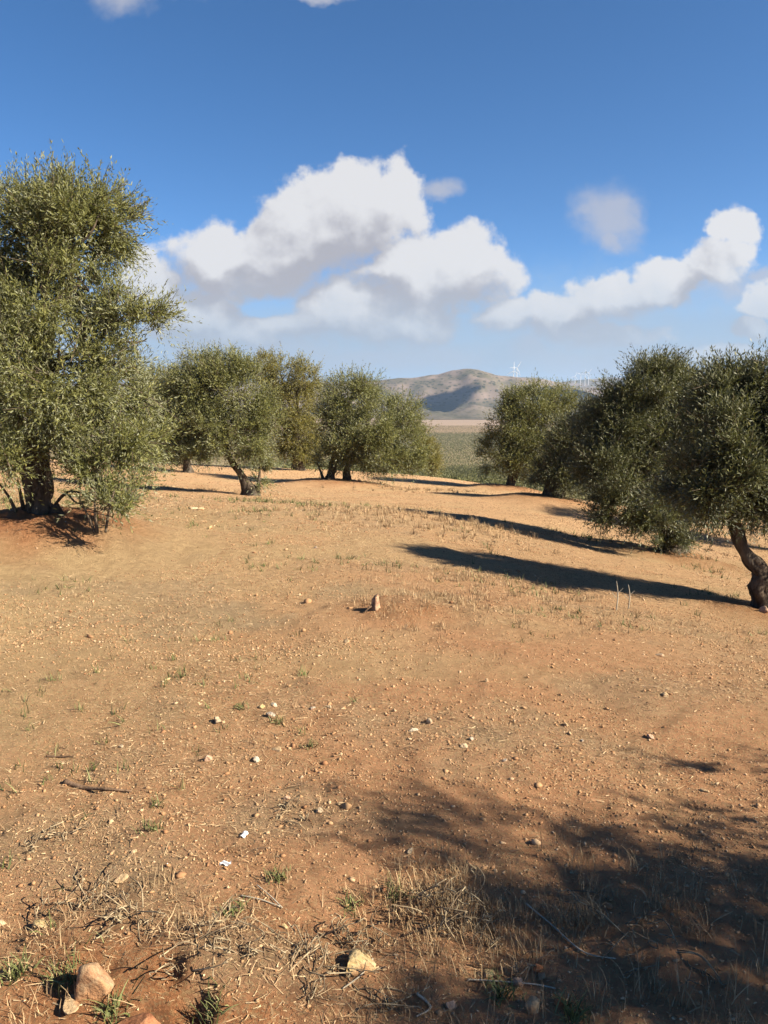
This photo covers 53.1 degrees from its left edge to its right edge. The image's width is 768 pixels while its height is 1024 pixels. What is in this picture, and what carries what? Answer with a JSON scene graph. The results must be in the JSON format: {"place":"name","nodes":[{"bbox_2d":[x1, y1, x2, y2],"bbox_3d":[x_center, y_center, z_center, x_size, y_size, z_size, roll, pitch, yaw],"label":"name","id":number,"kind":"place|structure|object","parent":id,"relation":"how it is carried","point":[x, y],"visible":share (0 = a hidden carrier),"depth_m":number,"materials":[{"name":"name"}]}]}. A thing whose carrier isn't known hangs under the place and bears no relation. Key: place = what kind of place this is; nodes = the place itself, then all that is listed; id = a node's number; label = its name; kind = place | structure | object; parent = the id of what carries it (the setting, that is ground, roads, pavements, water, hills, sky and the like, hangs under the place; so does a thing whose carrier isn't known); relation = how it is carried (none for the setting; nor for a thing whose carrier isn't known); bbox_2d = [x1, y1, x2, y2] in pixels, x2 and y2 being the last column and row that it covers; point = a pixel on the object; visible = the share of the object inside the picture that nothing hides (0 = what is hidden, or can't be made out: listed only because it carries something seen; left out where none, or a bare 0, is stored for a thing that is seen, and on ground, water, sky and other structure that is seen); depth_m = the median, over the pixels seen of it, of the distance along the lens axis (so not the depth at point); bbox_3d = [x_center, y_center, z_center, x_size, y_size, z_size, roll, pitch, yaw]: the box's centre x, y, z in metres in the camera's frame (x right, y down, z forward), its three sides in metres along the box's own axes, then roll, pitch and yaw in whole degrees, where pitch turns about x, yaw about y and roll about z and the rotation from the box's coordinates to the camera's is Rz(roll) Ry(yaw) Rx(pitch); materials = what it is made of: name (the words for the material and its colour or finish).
{"place":"outdoors","nodes":[
{"label":"outdoors","id":0,"kind":"place"},
{"bbox_2d":[21,369,597,419],"bbox_3d":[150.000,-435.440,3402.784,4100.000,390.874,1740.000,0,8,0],"label":"hills","id":1,"kind":"structure","parent":0,"point":[465,394],"depth_m":3182.39,"materials":[{"name":"grey stone"}]},
{"bbox_2d":[63,377,603,395],"bbox_3d":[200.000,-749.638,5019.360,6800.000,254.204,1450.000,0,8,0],"label":"hills","id":2,"kind":"structure","parent":0,"point":[576,387],"depth_m":4883.42,"materials":[{"name":"grey stone"}]},
{"bbox_2d":[0,416,767,1023],"bbox_3d":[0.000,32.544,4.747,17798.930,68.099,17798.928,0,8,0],"label":"ground","id":3,"kind":"structure","parent":0,"point":[24,536],"depth_m":3.54,"materials":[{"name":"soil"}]},
{"bbox_2d":[0,947,40,985],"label":"weed","id":4,"kind":"object","parent":3,"relation":"on","point":[16,967],"visible":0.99,"depth_m":2.09,"materials":[{"name":"green plant"}]},
{"bbox_2d":[33,919,48,927],"bbox_3d":[-1.033,1.242,2.318,0.053,0.024,0.038,-1,8,-5],"label":"stone","id":5,"kind":"object","parent":3,"relation":"on","point":[41,922],"visible":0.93,"depth_m":2.31,"materials":[{"name":"beige stone"}]},
{"bbox_2d":[0,821,90,865],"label":"dry bush","id":6,"kind":"object","parent":3,"relation":"on","point":[50,832],"visible":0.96,"depth_m":2.79,"materials":[{"name":"beige plant"}]},
{"bbox_2d":[46,755,73,756],"bbox_3d":[-1.453,1.095,3.447,0.136,0.016,0.010,1,8,8],"label":"fallen stick","id":7,"kind":"object","parent":3,"relation":"on","point":[58,756],"visible":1,"depth_m":3.45,"materials":[{"name":"brown wood"}]},
{"bbox_2d":[35,939,87,997],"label":"weed","id":8,"kind":"object","parent":3,"relation":"on","point":[61,975],"visible":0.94,"depth_m":2.05,"materials":[{"name":"green plant"}]},
{"bbox_2d":[63,994,79,1013],"bbox_3d":[-0.802,1.266,1.974,0.041,0.018,0.076,-3,9,-17],"label":"stone","id":9,"kind":"object","parent":3,"relation":"on","point":[70,1005],"visible":1,"depth_m":1.96,"materials":[{"name":"beige stone"}]},
{"bbox_2d":[33,849,134,927],"bbox_3d":[-0.957,1.206,2.438,0.238,0.136,0.315,0,8,0],"label":"dry bush","id":10,"kind":"object","parent":3,"relation":"on","point":[93,893],"visible":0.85,"depth_m":2.42,"materials":[{"name":"beige plant"}]},
{"bbox_2d":[74,962,113,1000],"bbox_3d":[-0.761,1.231,2.016,0.102,0.121,0.077,1,8,4],"label":"stone","id":11,"kind":"object","parent":3,"relation":"on","point":[94,980],"visible":0.93,"depth_m":1.98,"materials":[{"name":"beige stone"}]},
{"bbox_2d":[63,779,131,791],"bbox_3d":[-1.174,1.121,3.125,0.325,0.036,0.042,3,9,18],"label":"fallen stick","id":12,"kind":"object","parent":3,"relation":"on","point":[72,784],"visible":1,"depth_m":3.12,"materials":[{"name":"brown wood"}]},
{"bbox_2d":[0,138,209,533],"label":"olive tree","id":13,"kind":"object","parent":3,"relation":"on","point":[55,215],"visible":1,"depth_m":7.90,"materials":[{"name":"green plant"}]},
{"bbox_2d":[82,966,146,1023],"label":"weed","id":14,"kind":"object","parent":3,"relation":"on","point":[107,1013],"visible":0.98,"depth_m":1.96,"materials":[{"name":"green plant"}]},
{"bbox_2d":[114,873,128,882],"bbox_3d":[-0.870,1.216,2.545,0.034,0.014,0.057,3,9,21],"label":"stone","id":15,"kind":"object","parent":3,"relation":"on","point":[121,879],"visible":0.97,"depth_m":2.54,"materials":[{"name":"beige stone"}]},
{"bbox_2d":[95,876,165,940],"bbox_3d":[-0.756,1.193,2.317,0.221,0.132,0.270,0,8,0],"label":"dry bush","id":16,"kind":"object","parent":3,"relation":"on","point":[115,916],"visible":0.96,"depth_m":2.31,"materials":[{"name":"beige plant"}]},
{"bbox_2d":[118,1012,160,1023],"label":"stone","id":17,"kind":"object","parent":3,"relation":"on","point":[145,1018],"visible":1,"depth_m":1.90,"materials":[{"name":"stone"}]},
{"bbox_2d":[130,815,165,836],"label":"weed","id":18,"kind":"object","parent":3,"relation":"on","point":[151,828],"visible":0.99,"depth_m":2.80,"materials":[{"name":"green plant"}]},
{"bbox_2d":[142,794,166,811],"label":"weed","id":19,"kind":"object","parent":3,"relation":"on","point":[153,801],"visible":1,"depth_m":2.99,"materials":[{"name":"green plant"}]},
{"bbox_2d":[121,354,220,472],"bbox_3d":[-7.940,-3.629,28.918,4.200,4.704,3.508,0,8,0],"label":"olive tree","id":20,"kind":"object","parent":3,"relation":"on","point":[185,468],"visible":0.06,"depth_m":28.74,"materials":[{"name":"green plant"}]},
{"bbox_2d":[204,755,212,761],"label":"stone","id":21,"kind":"object","parent":3,"relation":"on","point":[208,758],"visible":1,"depth_m":3.33,"materials":[{"name":"beige stone"}]},
{"bbox_2d":[185,976,238,1023],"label":"weed","id":22,"kind":"object","parent":3,"relation":"on","point":[209,998],"visible":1,"depth_m":1.98,"materials":[{"name":"green plant"}]},
{"bbox_2d":[149,895,277,976],"bbox_3d":[-0.477,1.188,2.138,0.228,0.141,0.369,4,9,26],"label":"dry bush","id":23,"kind":"object","parent":3,"relation":"on","point":[204,936],"visible":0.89,"depth_m":2.16,"materials":[{"name":"beige plant"}]},
{"bbox_2d":[139,338,294,496],"bbox_3d":[-4.255,-2.260,18.902,4.534,4.024,2.765,2,9,14],"label":"olive tree","id":24,"kind":"object","parent":3,"relation":"on","point":[205,380],"visible":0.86,"depth_m":18.50,"materials":[{"name":"green plant"}]},
{"bbox_2d":[214,716,220,723],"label":"stone","id":25,"kind":"object","parent":3,"relation":"on","point":[217,719],"visible":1,"depth_m":3.74,"materials":[{"name":"beige stone"}]},
{"bbox_2d":[220,860,230,865],"bbox_3d":[-0.542,1.200,2.625,0.036,0.011,0.018,0,8,0],"label":"paper shred","id":26,"kind":"object","parent":3,"relation":"on","point":[224,862],"visible":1,"depth_m":2.62,"materials":[{"name":"white paper"}]},
{"bbox_2d":[216,895,254,919],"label":"weed","id":27,"kind":"object","parent":3,"relation":"on","point":[232,909],"visible":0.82,"depth_m":2.38,"materials":[{"name":"green plant"}]},
{"bbox_2d":[232,701,248,710],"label":"weed","id":28,"kind":"object","parent":3,"relation":"on","point":[239,706],"visible":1,"depth_m":3.97,"materials":[{"name":"green plant"}]},
{"bbox_2d":[239,831,247,838],"bbox_3d":[-0.509,1.169,2.787,0.019,0.012,0.030,4,24,28],"label":"white scrap","id":29,"kind":"object","parent":3,"relation":"on","point":[244,833],"visible":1,"depth_m":2.78,"materials":[{"name":"paper"}]},
{"bbox_2d":[209,918,287,959],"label":"dry bush","id":30,"kind":"object","parent":3,"relation":"on","point":[247,948],"visible":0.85,"depth_m":2.14,"materials":[{"name":"beige plant"}]},
{"bbox_2d":[253,756,259,762],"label":"stone","id":31,"kind":"object","parent":3,"relation":"on","point":[256,759],"visible":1,"depth_m":3.38,"materials":[{"name":"white stone"}]},
{"bbox_2d":[240,895,279,906],"bbox_3d":[-0.394,1.234,2.442,0.143,0.011,0.004,3,9,21],"label":"fallen stick","id":32,"kind":"object","parent":3,"relation":"on","point":[261,900],"visible":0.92,"depth_m":2.44,"materials":[{"name":"beige wood"}]},
{"bbox_2d":[256,884,282,907],"bbox_3d":[-0.369,1.232,2.467,0.006,0.012,0.148,-7,11,-41],"label":"fallen stick","id":33,"kind":"object","parent":3,"relation":"on","point":[270,896],"visible":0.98,"depth_m":2.45,"materials":[{"name":"beige wood"}]},
{"bbox_2d":[266,712,274,717],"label":"stone","id":34,"kind":"object","parent":3,"relation":"on","point":[269,714],"visible":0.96,"depth_m":3.85,"materials":[{"name":"beige stone"}]},
{"bbox_2d":[265,712,284,726],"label":"weed","id":35,"kind":"object","parent":3,"relation":"on","point":[278,722],"visible":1,"depth_m":3.80,"materials":[{"name":"green plant"}]},
{"bbox_2d":[263,861,290,883],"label":"weed","id":36,"kind":"object","parent":3,"relation":"on","point":[275,877],"visible":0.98,"depth_m":2.56,"materials":[{"name":"green plant"}]},
{"bbox_2d":[272,747,281,751],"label":"stone","id":37,"kind":"object","parent":3,"relation":"on","point":[277,749],"visible":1,"depth_m":3.48,"materials":[{"name":"beige stone"}]},
{"bbox_2d":[244,343,329,470],"bbox_3d":[-4.305,-4.690,34.865,4.591,6.070,3.596,0,8,0],"label":"olive tree","id":38,"kind":"object","parent":3,"relation":"on","point":[299,430],"visible":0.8,"depth_m":34.26,"materials":[{"name":"green plant"}]},
{"bbox_2d":[276,797,308,827],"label":"dry bush","id":39,"kind":"object","parent":3,"relation":"on","point":[288,805],"visible":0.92,"depth_m":2.98,"materials":[{"name":"beige plant"}]},
{"bbox_2d":[300,738,318,748],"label":"weed","id":40,"kind":"object","parent":3,"relation":"on","point":[312,744],"visible":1,"depth_m":3.53,"materials":[{"name":"green plant"}]},
{"bbox_2d":[315,807,322,812],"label":"stone","id":41,"kind":"object","parent":3,"relation":"on","point":[320,809],"visible":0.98,"depth_m":2.96,"materials":[{"name":"beige stone"}]},
{"bbox_2d":[268,912,394,962],"bbox_3d":[-0.148,1.262,2.248,0.336,0.112,0.194,-4,9,-26],"label":"dry bush","id":42,"kind":"object","parent":3,"relation":"on","point":[358,933],"visible":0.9,"depth_m":2.27,"materials":[{"name":"beige plant"}]},
{"bbox_2d":[335,887,363,920],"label":"weed","id":43,"kind":"object","parent":3,"relation":"on","point":[349,903],"visible":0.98,"depth_m":2.44,"materials":[{"name":"green plant"}]},
{"bbox_2d":[342,958,372,988],"bbox_3d":[-0.068,1.299,2.160,0.018,0.009,0.138,6,10,35],"label":"fallen stick","id":44,"kind":"object","parent":3,"relation":"on","point":[361,974],"visible":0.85,"depth_m":2.13,"materials":[{"name":"beige wood"}]},
{"bbox_2d":[288,932,429,1017],"bbox_3d":[-0.119,1.280,2.100,0.478,0.149,0.218,3,9,19],"label":"dry bush","id":45,"kind":"object","parent":3,"relation":"on","point":[311,950],"visible":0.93,"depth_m":2.13,"materials":[{"name":"brown plant"}]},
{"bbox_2d":[346,949,375,976],"bbox_3d":[-0.072,1.285,2.195,0.094,0.067,0.076,-3,9,-17],"label":"stone","id":46,"kind":"object","parent":3,"relation":"on","point":[357,959],"visible":0.84,"depth_m":2.17,"materials":[{"name":"beige stone"}]},
{"bbox_2d":[364,594,379,612],"bbox_3d":[-0.081,0.679,5.702,0.078,0.135,0.121,7,11,40],"label":"stump","id":47,"kind":"object","parent":3,"relation":"on","point":[375,605],"visible":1,"depth_m":5.70,"materials":[{"name":"brown wood"}]},
{"bbox_2d":[301,360,444,485],"bbox_3d":[-0.390,-2.966,26.641,5.064,4.621,3.733,0,8,0],"label":"olive tree","id":48,"kind":"object","parent":3,"relation":"on","point":[346,419],"visible":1,"depth_m":26.40,"materials":[{"name":"green plant"}]},
{"bbox_2d":[0,484,766,998],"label":"green sprouts","id":49,"kind":"object","parent":3,"relation":"on","point":[180,674],"visible":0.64,"depth_m":6.94,"materials":[{"name":"green plant"}]},
{"bbox_2d":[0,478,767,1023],"bbox_3d":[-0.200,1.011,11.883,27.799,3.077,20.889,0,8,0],"label":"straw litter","id":50,"kind":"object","parent":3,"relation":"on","point":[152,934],"visible":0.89,"depth_m":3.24,"materials":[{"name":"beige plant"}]},
{"bbox_2d":[384,871,414,907],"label":"weed","id":51,"kind":"object","parent":3,"relation":"on","point":[397,893],"visible":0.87,"depth_m":2.48,"materials":[{"name":"green plant"}]},
{"bbox_2d":[416,992,431,1016],"bbox_3d":[0.107,1.326,2.064,0.044,0.020,0.076,0,8,0],"label":"fallen stick","id":52,"kind":"object","parent":3,"relation":"on","point":[421,997],"visible":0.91,"depth_m":2.08,"materials":[{"name":"grey wood"}]},
{"bbox_2d":[426,718,432,723],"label":"stone","id":53,"kind":"object","parent":3,"relation":"on","point":[428,720],"visible":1,"depth_m":3.81,"materials":[{"name":"beige stone"}]},
{"bbox_2d":[410,433,449,476],"bbox_3d":[2.200,-2.817,39.070,2.293,2.725,2.100,0,8,0],"label":"olive tree","id":54,"kind":"object","parent":3,"relation":"on","point":[438,457],"visible":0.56,"depth_m":38.79,"materials":[{"name":"green plant"}]},
{"bbox_2d":[315,424,548,433],"bbox_3d":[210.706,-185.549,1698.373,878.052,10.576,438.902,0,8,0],"label":"orchard","id":55,"kind":"object","parent":3,"relation":"on","point":[466,429],"visible":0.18,"depth_m":1687.93,"materials":[{"name":"green plant"}]},
{"bbox_2d":[222,430,649,499],"bbox_3d":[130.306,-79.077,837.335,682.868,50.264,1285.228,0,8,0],"label":"olive grove","id":56,"kind":"object","parent":3,"relation":"on","point":[445,445],"visible":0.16,"depth_m":812.00,"materials":[{"name":"green plant"}]},
{"bbox_2d":[392,875,489,938],"bbox_3d":[0.192,1.204,2.381,0.262,0.168,0.239,4,9,27],"label":"dry bush","id":57,"kind":"object","parent":3,"relation":"on","point":[442,897],"visible":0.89,"depth_m":2.36,"materials":[{"name":"beige plant"}]},
{"bbox_2d":[446,1000,456,1010],"bbox_3d":[0.181,1.337,2.079,0.030,0.023,0.029,-2,9,-14],"label":"stone","id":58,"kind":"object","parent":3,"relation":"on","point":[453,1004],"visible":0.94,"depth_m":2.07,"materials":[{"name":"grey stone"}]},
{"bbox_2d":[447,470,463,479],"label":"valley olive tree","id":59,"kind":"object","parent":3,"relation":"on","point":[453,475],"visible":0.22,"depth_m":307.91,"materials":[{"name":"green plant"}]},
{"bbox_2d":[460,743,467,747],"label":"stone","id":60,"kind":"object","parent":3,"relation":"on","point":[464,745],"visible":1,"depth_m":3.50,"materials":[{"name":"beige stone"}]},
{"bbox_2d":[411,862,535,979],"bbox_3d":[0.298,1.226,2.348,0.236,0.174,0.445,-6,10,-35],"label":"dry bush","id":61,"kind":"object","parent":3,"relation":"on","point":[475,926],"visible":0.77,"depth_m":2.35,"materials":[{"name":"beige plant"}]},
{"bbox_2d":[484,969,494,977],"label":"stone","id":62,"kind":"object","parent":3,"relation":"on","point":[489,972],"visible":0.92,"depth_m":2.17,"materials":[{"name":"beige stone"}]},
{"bbox_2d":[485,476,506,483],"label":"valley olive tree","id":63,"kind":"object","parent":3,"relation":"on","point":[499,480],"visible":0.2,"depth_m":231.65,"materials":[{"name":"green plant"}]},
{"bbox_2d":[483,969,526,1007],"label":"weed","id":64,"kind":"object","parent":3,"relation":"on","point":[502,989],"visible":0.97,"depth_m":2.10,"materials":[{"name":"green plant"}]},
{"bbox_2d":[468,978,555,988],"bbox_3d":[0.354,1.312,2.138,0.242,0.023,0.008,2,9,13],"label":"fallen stick","id":65,"kind":"object","parent":3,"relation":"on","point":[513,982],"visible":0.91,"depth_m":2.13,"materials":[{"name":"grey wood"}]},
{"bbox_2d":[512,977,522,987],"bbox_3d":[0.373,1.313,2.136,0.030,0.034,0.028,-1,8,-10],"label":"stone","id":66,"kind":"object","parent":3,"relation":"on","point":[515,980],"visible":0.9,"depth_m":2.13,"materials":[{"name":"grey stone"}]},
{"bbox_2d":[469,369,586,486],"bbox_3d":[5.625,-3.059,29.758,4.682,5.068,3.558,0,8,0],"label":"olive tree","id":67,"kind":"object","parent":3,"relation":"on","point":[517,441],"visible":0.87,"depth_m":29.39,"materials":[{"name":"green plant"}]},
{"bbox_2d":[525,995,539,1013],"bbox_3d":[0.396,1.313,2.043,0.038,0.044,0.040,-8,11,-43],"label":"stone","id":68,"kind":"object","parent":3,"relation":"on","point":[535,1002],"visible":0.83,"depth_m":2.03,"materials":[{"name":"grey stone"}]},
{"bbox_2d":[533,963,542,973],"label":"stone","id":69,"kind":"object","parent":3,"relation":"on","point":[537,966],"visible":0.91,"depth_m":2.18,"materials":[{"name":"brown stone"}]},
{"bbox_2d":[538,972,545,979],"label":"stone","id":70,"kind":"object","parent":3,"relation":"on","point":[540,974],"visible":0.98,"depth_m":2.16,"materials":[{"name":"grey stone"}]},
{"bbox_2d":[520,390,614,501],"bbox_3d":[5.620,-1.570,22.020,3.485,3.934,2.567,0,8,0],"label":"olive tree","id":71,"kind":"object","parent":3,"relation":"on","point":[549,467],"visible":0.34,"depth_m":21.73,"materials":[{"name":"green plant"}]},
{"bbox_2d":[525,902,615,958],"bbox_3d":[0.548,1.284,2.344,0.054,0.010,0.332,-7,11,-40],"label":"fallen stick","id":72,"kind":"object","parent":3,"relation":"on","point":[551,924],"visible":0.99,"depth_m":2.32,"materials":[{"name":"brown wood"}]},
{"bbox_2d":[553,985,595,1023],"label":"weed","id":73,"kind":"object","parent":3,"relation":"on","point":[576,1014],"visible":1,"depth_m":2.03,"materials":[{"name":"green plant"}]},
{"bbox_2d":[612,581,622,609],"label":"dry stalk","id":74,"kind":"object","parent":3,"relation":"on","point":[617,596],"visible":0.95,"depth_m":6.73,"materials":[{"name":"beige plant"}]},
{"bbox_2d":[624,585,633,607],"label":"dry stalk","id":75,"kind":"object","parent":3,"relation":"on","point":[629,597],"visible":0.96,"depth_m":6.90,"materials":[{"name":"beige plant"}]},
{"bbox_2d":[555,888,729,994],"bbox_3d":[0.745,1.242,2.311,0.271,0.171,0.545,-3,9,-19],"label":"dry bush","id":76,"kind":"object","parent":3,"relation":"on","point":[650,940],"visible":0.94,"depth_m":2.29,"materials":[{"name":"brown plant"}]},
{"bbox_2d":[550,343,747,556],"bbox_3d":[4.513,-0.940,12.993,3.384,3.939,3.116,0,8,0],"label":"olive tree","id":77,"kind":"object","parent":3,"relation":"on","point":[628,414],"visible":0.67,"depth_m":12.47,"materials":[{"name":"green plant"}]},
{"bbox_2d":[631,334,767,608],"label":"olive tree","id":78,"kind":"object","parent":3,"relation":"on","point":[729,404],"visible":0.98,"depth_m":7.59,"materials":[{"name":"green plant"}]},
{"bbox_2d":[730,496,767,549],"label":"olive tree","id":79,"kind":"object","parent":3,"relation":"on","point":[759,533],"visible":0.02,"depth_m":17.62,"materials":[{"name":"green plant"}]},
{"bbox_2d":[759,606,767,612],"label":"stone","id":80,"kind":"object","parent":3,"relation":"on","point":[763,609],"visible":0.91,"depth_m":7.79,"materials":[{"name":"beige stone"}]},
{"bbox_2d":[0,477,767,1023],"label":"dry grass","id":81,"kind":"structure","parent":0,"point":[418,525],"depth_m":2.45,"materials":[{"name":"plant"}]},
{"bbox_2d":[0,0,767,382],"label":"sky","id":82,"kind":"structure","parent":0,"point":[407,188],"materials":[{"name":"blue"}]},
{"bbox_2d":[561,377,625,388],"bbox_3d":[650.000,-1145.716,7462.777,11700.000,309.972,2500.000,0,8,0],"label":"hills","id":83,"kind":"structure","parent":0,"point":[583,382],"depth_m":7121.24,"materials":[{"name":"grey stone"}]}
]}

